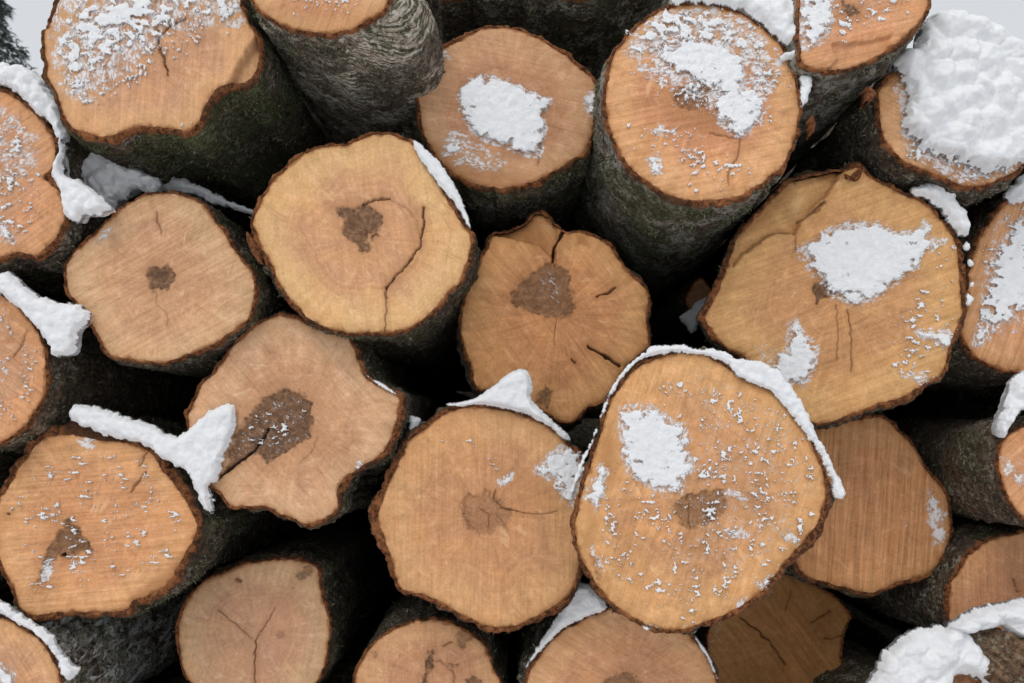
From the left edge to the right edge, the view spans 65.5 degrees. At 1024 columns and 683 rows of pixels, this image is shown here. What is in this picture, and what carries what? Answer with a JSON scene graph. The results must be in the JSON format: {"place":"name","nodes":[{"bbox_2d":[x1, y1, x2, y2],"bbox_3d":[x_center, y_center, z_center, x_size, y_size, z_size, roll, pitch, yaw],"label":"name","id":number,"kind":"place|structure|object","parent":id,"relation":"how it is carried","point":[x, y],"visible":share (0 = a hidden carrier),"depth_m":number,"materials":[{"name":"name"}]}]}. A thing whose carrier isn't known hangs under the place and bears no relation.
{"place":"outdoors","nodes":[
{"label":"outdoors","id":0,"kind":"place"},
{"bbox_2d":[0,0,1023,74],"label":"sky","id":1,"kind":"structure","parent":0,"point":[30,17],"materials":[{"name":"white"}]},
{"bbox_3d":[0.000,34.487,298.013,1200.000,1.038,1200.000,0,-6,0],"label":"snowy ground","id":2,"kind":"structure","parent":0,"visible":0},
{"bbox_2d":[0,0,37,69],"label":"fir tree","id":3,"kind":"object","parent":2,"relation":"on","point":[6,9],"visible":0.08,"depth_m":24.05,"materials":[{"name":"green plant"}]},
{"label":"log","id":4,"kind":"object","parent":2,"relation":"on","visible":0},
{"bbox_2d":[514,574,718,682],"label":"log","id":5,"kind":"object","parent":4,"relation":"on","point":[606,645],"visible":0.61,"depth_m":1.53,"materials":[{"name":"brown wood"}]},
{"bbox_2d":[526,583,606,666],"bbox_3d":[0.106,0.544,1.534,0.162,0.159,0.043,0,-6,0],"label":"snow drift","id":6,"kind":"object","parent":5,"relation":"on","point":[586,601],"visible":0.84,"depth_m":1.52,"materials":[{"name":"white snow"}]},
{"bbox_2d":[695,637,717,678],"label":"snow drift","id":7,"kind":"object","parent":5,"relation":"on","point":[704,650],"visible":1,"depth_m":1.52,"materials":[{"name":"white snow"}]},
{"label":"log","id":8,"kind":"object","parent":2,"relation":"on","visible":0},
{"bbox_2d":[165,580,394,682],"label":"log","id":9,"kind":"object","parent":8,"relation":"on","point":[180,678],"visible":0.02,"depth_m":1.89,"materials":[{"name":"brown wood"}]},
{"bbox_2d":[173,504,392,682],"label":"log","id":10,"kind":"object","parent":9,"relation":"on","point":[301,606],"visible":0.89,"depth_m":1.61,"materials":[{"name":"brown wood"}]},
{"bbox_2d":[0,416,304,621],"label":"log","id":11,"kind":"object","parent":10,"relation":"on","point":[100,524],"visible":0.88,"depth_m":1.48,"materials":[{"name":"brown wood"}]},
{"bbox_2d":[69,403,237,511],"bbox_3d":[-0.674,0.218,1.492,0.318,0.207,0.049,0,-6,0],"label":"snow drift","id":12,"kind":"object","parent":11,"relation":"on","point":[197,450],"visible":1,"depth_m":1.48,"materials":[{"name":"white snow"}]},
{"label":"log","id":13,"kind":"object","parent":8,"relation":"on","visible":0},
{"bbox_2d":[0,589,190,682],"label":"log","id":14,"kind":"object","parent":13,"relation":"on","point":[141,649],"visible":0.47,"depth_m":1.57,"materials":[{"name":"grey wood"}]},
{"bbox_2d":[0,668,10,682],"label":"snow patch","id":15,"kind":"object","parent":14,"relation":"on","point":[5,678],"visible":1,"depth_m":1.44,"materials":[{"name":"white snow"}]},
{"bbox_2d":[0,599,80,679],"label":"snow drift","id":16,"kind":"object","parent":14,"relation":"on","point":[70,670],"visible":1,"depth_m":1.44,"materials":[{"name":"white snow"}]},
{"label":"log","id":17,"kind":"object","parent":2,"relation":"on","visible":0},
{"bbox_2d":[325,585,400,682],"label":"log","id":18,"kind":"object","parent":17,"relation":"on","point":[343,672],"visible":0.09,"depth_m":2.13,"materials":[{"name":"grey wood"}]},
{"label":"log","id":19,"kind":"object","parent":2,"relation":"on","visible":0},
{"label":"log","id":20,"kind":"object","parent":19,"relation":"on","visible":0},
{"bbox_2d":[352,593,509,682],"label":"log","id":21,"kind":"object","parent":20,"relation":"on","point":[415,639],"visible":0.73,"depth_m":1.57,"materials":[{"name":"brown wood"}]},
{"bbox_2d":[368,402,584,634],"bbox_3d":[-0.026,0.467,2.997,0.467,0.511,3.022,0,-6,2],"label":"log","id":22,"kind":"object","parent":21,"relation":"on","point":[460,531],"visible":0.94,"depth_m":1.50,"materials":[{"name":"brown wood"}]},
{"bbox_2d":[184,310,471,529],"bbox_3d":[-0.374,0.317,2.995,0.459,0.441,3.027,0,-6,2],"label":"log","id":23,"kind":"object","parent":22,"relation":"on","point":[319,414],"visible":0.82,"depth_m":1.51,"materials":[{"name":"brown wood"}]},
{"bbox_2d":[63,190,296,378],"bbox_3d":[-0.681,0.016,2.998,0.402,0.420,3.016,0,-6,-1],"label":"log","id":24,"kind":"object","parent":23,"relation":"on","point":[179,283],"visible":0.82,"depth_m":1.50,"materials":[{"name":"brown wood"}]},
{"bbox_2d":[40,0,331,233],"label":"log","id":25,"kind":"object","parent":24,"relation":"on","point":[212,102],"visible":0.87,"depth_m":1.48,"materials":[{"name":"brown wood"}]},
{"bbox_2d":[56,0,237,77],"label":"snow patch","id":26,"kind":"object","parent":25,"relation":"on","point":[122,11],"visible":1,"depth_m":1.48,"materials":[{"name":"white snow"}]},
{"bbox_2d":[163,177,252,214],"bbox_3d":[-0.638,-0.305,1.681,0.214,0.089,0.068,0,-6,0],"label":"snow drift","id":27,"kind":"object","parent":24,"relation":"on","point":[184,185],"visible":0.77,"depth_m":1.65,"materials":[{"name":"white snow"}]},
{"bbox_2d":[246,132,480,391],"bbox_3d":[-0.265,-0.055,2.984,0.461,0.462,3.026,0,-6,1],"label":"log","id":28,"kind":"object","parent":23,"relation":"on","point":[370,238],"visible":0.94,"depth_m":1.49,"materials":[{"name":"brown wood"}]},
{"bbox_2d":[249,0,445,143],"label":"log","id":29,"kind":"object","parent":28,"relation":"on","point":[355,68],"visible":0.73,"depth_m":1.50,"materials":[{"name":"grey wood"}]},
{"bbox_2d":[413,140,469,226],"bbox_3d":[-0.134,-0.296,1.502,0.115,0.174,0.026,0,-6,0],"label":"snow drift","id":30,"kind":"object","parent":28,"relation":"on","point":[438,172],"visible":1,"depth_m":1.49,"materials":[{"name":"white snow"}]},
{"bbox_2d":[367,376,395,394],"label":"snow drift","id":31,"kind":"object","parent":23,"relation":"on","point":[382,385],"visible":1,"depth_m":1.50,"materials":[{"name":"white snow"}]},
{"bbox_2d":[409,416,420,429],"bbox_3d":[-0.190,0.159,1.550,0.024,0.032,0.020,5,-8,-39],"label":"snow crumb","id":32,"kind":"object","parent":22,"relation":"on","point":[414,421],"visible":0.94,"depth_m":1.55,"materials":[{"name":"white snow"}]},
{"bbox_2d":[500,477,510,482],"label":"snow patch","id":33,"kind":"object","parent":22,"relation":"on","point":[506,480],"visible":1,"depth_m":1.50,"materials":[{"name":"white snow"}]},
{"bbox_2d":[448,369,569,439],"bbox_3d":[-0.008,0.120,1.513,0.238,0.139,0.039,0,-6,0],"label":"snow drift","id":34,"kind":"object","parent":22,"relation":"on","point":[512,390],"visible":1,"depth_m":1.50,"materials":[{"name":"white snow"}]},
{"bbox_2d":[455,210,652,431],"bbox_3d":[0.065,0.169,3.107,0.438,0.569,3.021,0,-6,-1],"label":"log","id":35,"kind":"object","parent":22,"relation":"on","point":[555,311],"visible":0.83,"depth_m":1.62,"materials":[{"name":"brown wood"}]},
{"bbox_2d":[414,25,596,250],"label":"log","id":36,"kind":"object","parent":35,"relation":"on","point":[500,187],"visible":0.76,"depth_m":1.63,"materials":[{"name":"brown wood"}]},
{"bbox_2d":[446,138,461,151],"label":"snow patch","id":37,"kind":"object","parent":36,"relation":"on","point":[450,147],"visible":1,"depth_m":1.60,"materials":[{"name":"white snow"}]},
{"bbox_2d":[460,75,548,152],"bbox_3d":[-0.013,-0.462,1.617,0.193,0.182,0.020,0,-6,1],"label":"snow patch","id":38,"kind":"object","parent":36,"relation":"on","point":[505,111],"visible":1,"depth_m":1.61,"materials":[{"name":"white snow"}]},
{"bbox_2d":[472,0,662,80],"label":"log","id":39,"kind":"object","parent":36,"relation":"on","point":[589,34],"visible":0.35,"depth_m":1.76,"materials":[{"name":"brown wood"}]},
{"bbox_2d":[425,0,475,43],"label":"log","id":40,"kind":"object","parent":39,"relation":"on","point":[454,19],"visible":0.12,"depth_m":1.80,"materials":[{"name":"brown wood"}]},
{"bbox_2d":[585,94,593,111],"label":"snow patch","id":41,"kind":"object","parent":36,"relation":"on","point":[590,98],"visible":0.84,"depth_m":1.62,"materials":[{"name":"white snow"}]},
{"bbox_2d":[570,1,803,309],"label":"log","id":42,"kind":"object","parent":35,"relation":"on","point":[676,219],"visible":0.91,"depth_m":1.49,"materials":[{"name":"brown wood"}]},
{"bbox_2d":[649,157,662,172],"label":"snow patch","id":43,"kind":"object","parent":42,"relation":"on","point":[655,166],"visible":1,"depth_m":1.45,"materials":[{"name":"white snow"}]},
{"bbox_2d":[625,8,764,53],"bbox_3d":[0.349,-0.586,1.514,0.286,0.122,0.022,0,-6,1],"label":"snow patch","id":44,"kind":"object","parent":42,"relation":"on","point":[661,28],"visible":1,"depth_m":1.51,"materials":[{"name":"white snow"}]},
{"bbox_2d":[659,38,762,134],"bbox_3d":[0.371,-0.475,1.487,0.212,0.210,0.034,-1,-6,5],"label":"snow patch","id":45,"kind":"object","parent":42,"relation":"on","point":[693,58],"visible":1,"depth_m":1.48,"materials":[{"name":"white snow"}]},
{"bbox_2d":[669,0,795,62],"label":"snow drift","id":46,"kind":"object","parent":42,"relation":"on","point":[774,17],"visible":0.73,"depth_m":1.50,"materials":[{"name":"white snow"}]},
{"bbox_2d":[799,75,811,105],"bbox_3d":[0.545,-0.465,1.478,0.028,0.069,0.021,5,-8,-39],"label":"snow crumb","id":47,"kind":"object","parent":42,"relation":"on","point":[805,84],"visible":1,"depth_m":1.47,"materials":[{"name":"white snow"}]},
{"bbox_2d":[537,448,583,499],"bbox_3d":[0.097,0.258,1.501,0.110,0.118,0.012,0,-6,1],"label":"snow patch","id":48,"kind":"object","parent":22,"relation":"on","point":[558,463],"visible":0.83,"depth_m":1.50,"materials":[{"name":"white snow"}]},
{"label":"log","id":49,"kind":"object","parent":2,"relation":"on","visible":0},
{"bbox_2d":[813,637,878,682],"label":"log","id":50,"kind":"object","parent":49,"relation":"on","point":[858,664],"visible":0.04,"depth_m":1.80,"materials":[{"name":"grey wood"}]},
{"bbox_2d":[785,411,953,598],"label":"log","id":51,"kind":"object","parent":50,"relation":"on","point":[888,523],"visible":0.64,"depth_m":1.68,"materials":[{"name":"brown wood"}]},
{"bbox_2d":[878,655,981,682],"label":"log","id":52,"kind":"object","parent":50,"relation":"on","point":[960,678],"visible":0.16,"depth_m":1.48,"materials":[{"name":"brown wood"}]},
{"bbox_2d":[865,620,989,682],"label":"snow drift","id":53,"kind":"object","parent":52,"relation":"on","point":[937,653],"visible":0.94,"depth_m":1.45,"materials":[{"name":"white snow"}]},
{"bbox_2d":[970,627,1023,682],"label":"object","id":54,"kind":"object","parent":52,"relation":"on","point":[1002,650],"visible":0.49,"depth_m":1.44,"materials":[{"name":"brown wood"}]},
{"bbox_2d":[947,597,1023,637],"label":"snow drift","id":55,"kind":"object","parent":54,"relation":"on","point":[1008,615],"visible":0.98,"depth_m":1.45,"materials":[{"name":"white snow"}]},
{"bbox_2d":[848,515,1023,629],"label":"log","id":56,"kind":"object","parent":50,"relation":"on","point":[982,563],"visible":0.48,"depth_m":1.61,"materials":[{"name":"brown wood"}]},
{"bbox_2d":[570,346,834,634],"bbox_3d":[0.675,0.490,2.833,0.468,0.660,3.108,-2,-7,13],"label":"log","id":57,"kind":"object","parent":56,"relation":"on","point":[663,559],"visible":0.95,"depth_m":1.39,"materials":[{"name":"brown wood"}]},
{"bbox_2d":[587,466,606,507],"bbox_3d":[0.147,0.254,1.394,0.047,0.090,0.013,0,-6,0],"label":"snow patch","id":58,"kind":"object","parent":57,"relation":"on","point":[597,486],"visible":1,"depth_m":1.39,"materials":[{"name":"white snow"}]},
{"bbox_2d":[619,407,698,491],"bbox_3d":[0.259,0.192,1.403,0.144,0.174,0.016,0,-6,2],"label":"snow patch","id":59,"kind":"object","parent":57,"relation":"on","point":[652,435],"visible":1,"depth_m":1.40,"materials":[{"name":"white snow"}]},
{"bbox_2d":[570,344,845,498],"bbox_3d":[0.340,0.141,1.412,0.480,0.276,0.038,0,-6,2],"label":"snow drift","id":60,"kind":"object","parent":57,"relation":"on","point":[761,374],"visible":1,"depth_m":1.41,"materials":[{"name":"white snow"}]},
{"bbox_2d":[695,161,966,429],"bbox_3d":[1.077,-0.009,3.006,0.556,0.692,3.209,-2,-7,18],"label":"log","id":61,"kind":"object","parent":57,"relation":"on","point":[874,353],"visible":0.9,"depth_m":1.55,"materials":[{"name":"brown wood"}]},
{"bbox_2d":[649,277,711,345],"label":"log","id":62,"kind":"object","parent":61,"relation":"on","point":[667,325],"visible":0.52,"depth_m":2.17,"materials":[{"name":"brown wood"}]},
{"bbox_2d":[679,297,706,332],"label":"snow drift","id":63,"kind":"object","parent":61,"relation":"on","point":[688,319],"visible":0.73,"depth_m":1.89,"materials":[{"name":"white snow"}]},
{"bbox_2d":[773,324,816,384],"bbox_3d":[0.541,0.026,1.536,0.115,0.127,0.011,0,-6,0],"label":"snow patch","id":64,"kind":"object","parent":61,"relation":"on","point":[795,366],"visible":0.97,"depth_m":1.53,"materials":[{"name":"white snow"}]},
{"bbox_2d":[807,222,946,303],"bbox_3d":[0.705,-0.156,1.555,0.300,0.179,0.013,0,-6,0],"label":"snow patch","id":65,"kind":"object","parent":61,"relation":"on","point":[870,260],"visible":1,"depth_m":1.55,"materials":[{"name":"white snow"}]},
{"bbox_2d":[920,331,950,346],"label":"snow patch","id":66,"kind":"object","parent":61,"relation":"on","point":[944,338],"visible":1,"depth_m":1.53,"materials":[{"name":"white snow"}]},
{"bbox_2d":[909,183,970,236],"bbox_3d":[0.842,-0.266,1.568,0.116,0.129,0.049,0,-6,0],"label":"snow drift","id":67,"kind":"object","parent":61,"relation":"on","point":[953,212],"visible":0.89,"depth_m":1.55,"materials":[{"name":"white snow"}]},
{"bbox_2d":[963,242,969,250],"bbox_3d":[0.889,-0.186,1.557,0.014,0.024,0.012,5,-8,-38],"label":"snow crumb","id":68,"kind":"object","parent":61,"relation":"on","point":[966,246],"visible":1,"depth_m":1.55,"materials":[{"name":"white snow"}]},
{"bbox_2d":[965,294,973,305],"bbox_3d":[0.888,-0.081,1.546,0.018,0.027,0.013,5,-8,-35],"label":"snow crumb","id":69,"kind":"object","parent":61,"relation":"on","point":[969,300],"visible":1,"depth_m":1.54,"materials":[{"name":"white snow"}]},
{"bbox_2d":[967,259,973,266],"bbox_3d":[0.895,-0.154,1.554,0.013,0.019,0.011,5,-8,-38],"label":"snow crumb","id":70,"kind":"object","parent":61,"relation":"on","point":[970,262],"visible":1,"depth_m":1.55,"materials":[{"name":"white snow"}]},
{"bbox_2d":[891,414,1023,526],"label":"log","id":71,"kind":"object","parent":56,"relation":"on","point":[966,461],"visible":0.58,"depth_m":1.58,"materials":[{"name":"grey wood"}]},
{"bbox_2d":[991,371,1023,437],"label":"snow drift","id":72,"kind":"object","parent":71,"relation":"on","point":[1010,406],"visible":1,"depth_m":1.50,"materials":[{"name":"white snow"}]},
{"bbox_2d":[1006,463,1020,480],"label":"snow patch","id":73,"kind":"object","parent":71,"relation":"on","point":[1007,464],"visible":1,"depth_m":1.50,"materials":[{"name":"white snow"}]},
{"bbox_2d":[838,597,903,655],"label":"log","id":74,"kind":"object","parent":49,"relation":"on","point":[875,636],"visible":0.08,"depth_m":2.37,"materials":[{"name":"brown wood"}]},
{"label":"log","id":75,"kind":"object","parent":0,"visible":0},
{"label":"log","id":76,"kind":"object","parent":75,"relation":"on","visible":0},
{"bbox_2d":[695,574,851,682],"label":"log","id":77,"kind":"object","parent":76,"relation":"on","point":[789,629],"visible":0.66,"depth_m":1.82,"materials":[{"name":"brown wood"}]},
{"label":"log","id":78,"kind":"object","parent":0,"visible":0},
{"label":"log","id":79,"kind":"object","parent":78,"relation":"on","visible":0},
{"bbox_2d":[0,586,13,605],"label":"log","id":80,"kind":"object","parent":79,"relation":"on","point":[6,595],"visible":0.01,"depth_m":1.79,"materials":[{"name":"brown wood"}]},
{"bbox_2d":[0,451,23,587],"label":"log","id":81,"kind":"object","parent":80,"relation":"on","point":[8,459],"visible":0.04,"depth_m":1.69,"materials":[{"name":"brown wood"}]},
{"bbox_2d":[0,293,201,454],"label":"log","id":82,"kind":"object","parent":81,"relation":"on","point":[43,389],"visible":0.45,"depth_m":1.52,"materials":[{"name":"brown wood"}]},
{"bbox_2d":[0,271,93,356],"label":"snow drift","id":83,"kind":"object","parent":82,"relation":"on","point":[61,327],"visible":1,"depth_m":1.46,"materials":[{"name":"white snow"}]},
{"bbox_2d":[0,85,144,302],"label":"log","id":84,"kind":"object","parent":82,"relation":"on","point":[46,236],"visible":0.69,"depth_m":1.49,"materials":[{"name":"brown wood"}]},
{"bbox_2d":[1,225,8,237],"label":"snow patch","id":85,"kind":"object","parent":84,"relation":"on","point":[4,230],"visible":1,"depth_m":1.48,"materials":[{"name":"white snow"}]},
{"bbox_2d":[0,62,115,223],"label":"snow drift","id":86,"kind":"object","parent":84,"relation":"on","point":[82,202],"visible":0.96,"depth_m":1.49,"materials":[{"name":"white snow"}]},
{"bbox_2d":[81,153,164,214],"bbox_3d":[-0.788,-0.321,1.605,0.175,0.146,0.078,0,-6,0],"label":"snow drift","id":87,"kind":"object","parent":84,"relation":"on","point":[114,185],"visible":0.73,"depth_m":1.58,"materials":[{"name":"white snow"}]},
{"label":"log","id":88,"kind":"object","parent":81,"relation":"on","visible":0},
{"bbox_2d":[37,293,73,304],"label":"log","id":89,"kind":"object","parent":88,"relation":"on","point":[55,299],"depth_m":2.09,"materials":[{"name":"brown wood"}]},
{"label":"log","id":90,"kind":"object","parent":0,"visible":0},
{"bbox_2d":[828,588,916,632],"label":"log","id":91,"kind":"object","parent":90,"relation":"on","point":[902,626],"visible":0.01,"depth_m":2.66,"materials":[{"name":"brown wood"}]},
{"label":"log","id":92,"kind":"object","parent":91,"relation":"on","visible":0},
{"bbox_2d":[880,399,1023,526],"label":"log","id":93,"kind":"object","parent":92,"relation":"on","point":[975,409],"visible":0.05,"depth_m":2.17,"materials":[{"name":"brown wood"}]},
{"bbox_2d":[688,197,1023,390],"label":"log","id":94,"kind":"object","parent":93,"relation":"on","point":[994,359],"visible":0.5,"depth_m":1.60,"materials":[{"name":"brown wood"}]},
{"bbox_2d":[662,71,1023,345],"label":"log","id":95,"kind":"object","parent":94,"relation":"on","point":[874,139],"visible":0.31,"depth_m":1.55,"materials":[{"name":"brown wood"}]},
{"bbox_2d":[651,0,931,310],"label":"log","id":96,"kind":"object","parent":95,"relation":"on","point":[850,56],"visible":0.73,"depth_m":1.48,"materials":[{"name":"brown wood"}]},
{"bbox_2d":[799,0,831,46],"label":"snow patch","id":97,"kind":"object","parent":96,"relation":"on","point":[816,17],"visible":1,"depth_m":1.47,"materials":[{"name":"white snow"}]},
{"bbox_2d":[886,9,1023,174],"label":"snow drift","id":98,"kind":"object","parent":95,"relation":"on","point":[962,71],"visible":0.89,"depth_m":1.51,"materials":[{"name":"white snow"}]},
{"bbox_2d":[975,218,1023,345],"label":"snow patch","id":99,"kind":"object","parent":94,"relation":"on","point":[1011,283],"visible":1,"depth_m":1.59,"materials":[{"name":"white snow"}]},
{"bbox_2d":[1002,174,1023,205],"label":"snow drift","id":100,"kind":"object","parent":94,"relation":"on","point":[1014,194],"visible":0.99,"depth_m":1.61,"materials":[{"name":"white snow"}]},
{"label":"log","id":101,"kind":"object","parent":93,"relation":"on","visible":0},
{"bbox_2d":[942,168,1023,221],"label":"log","id":102,"kind":"object","parent":101,"relation":"on","point":[974,207],"depth_m":1.82,"materials":[{"name":"brown wood"}]},
{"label":"log","id":103,"kind":"object","parent":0,"visible":0},
{"bbox_2d":[566,418,599,462],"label":"log","id":104,"kind":"object","parent":103,"relation":"on","point":[581,436],"depth_m":4.76,"materials":[{"name":"grey wood"}]},
{"bbox_2d":[456,391,602,418],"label":"log","id":105,"kind":"object","parent":104,"relation":"on","point":[596,414],"depth_m":4.85,"materials":[{"name":"black wood"}]},
{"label":"log","id":106,"kind":"object","parent":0,"visible":0},
{"bbox_2d":[769,142,818,192],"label":"log","id":107,"kind":"object","parent":106,"relation":"on","point":[787,174],"depth_m":5.01,"materials":[{"name":"grey wood"}]},
{"bbox_2d":[11,83,874,141],"bbox_3d":[0.000,-1.470,5.148,6.400,0.429,0.431,0,-6,0],"label":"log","id":108,"kind":"object","parent":107,"relation":"on","point":[830,130],"visible":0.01,"depth_m":5.01,"materials":[{"name":"wood"}]},
{"bbox_2d":[873,72,886,82],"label":"log","id":109,"kind":"object","parent":108,"relation":"on","point":[883,74],"depth_m":5.10,"materials":[{"name":"grey wood"}]},
{"bbox_2d":[661,0,671,7],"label":"log","id":110,"kind":"object","parent":109,"relation":"on","point":[665,3],"depth_m":5.03,"materials":[{"name":"wood"}]}
]}

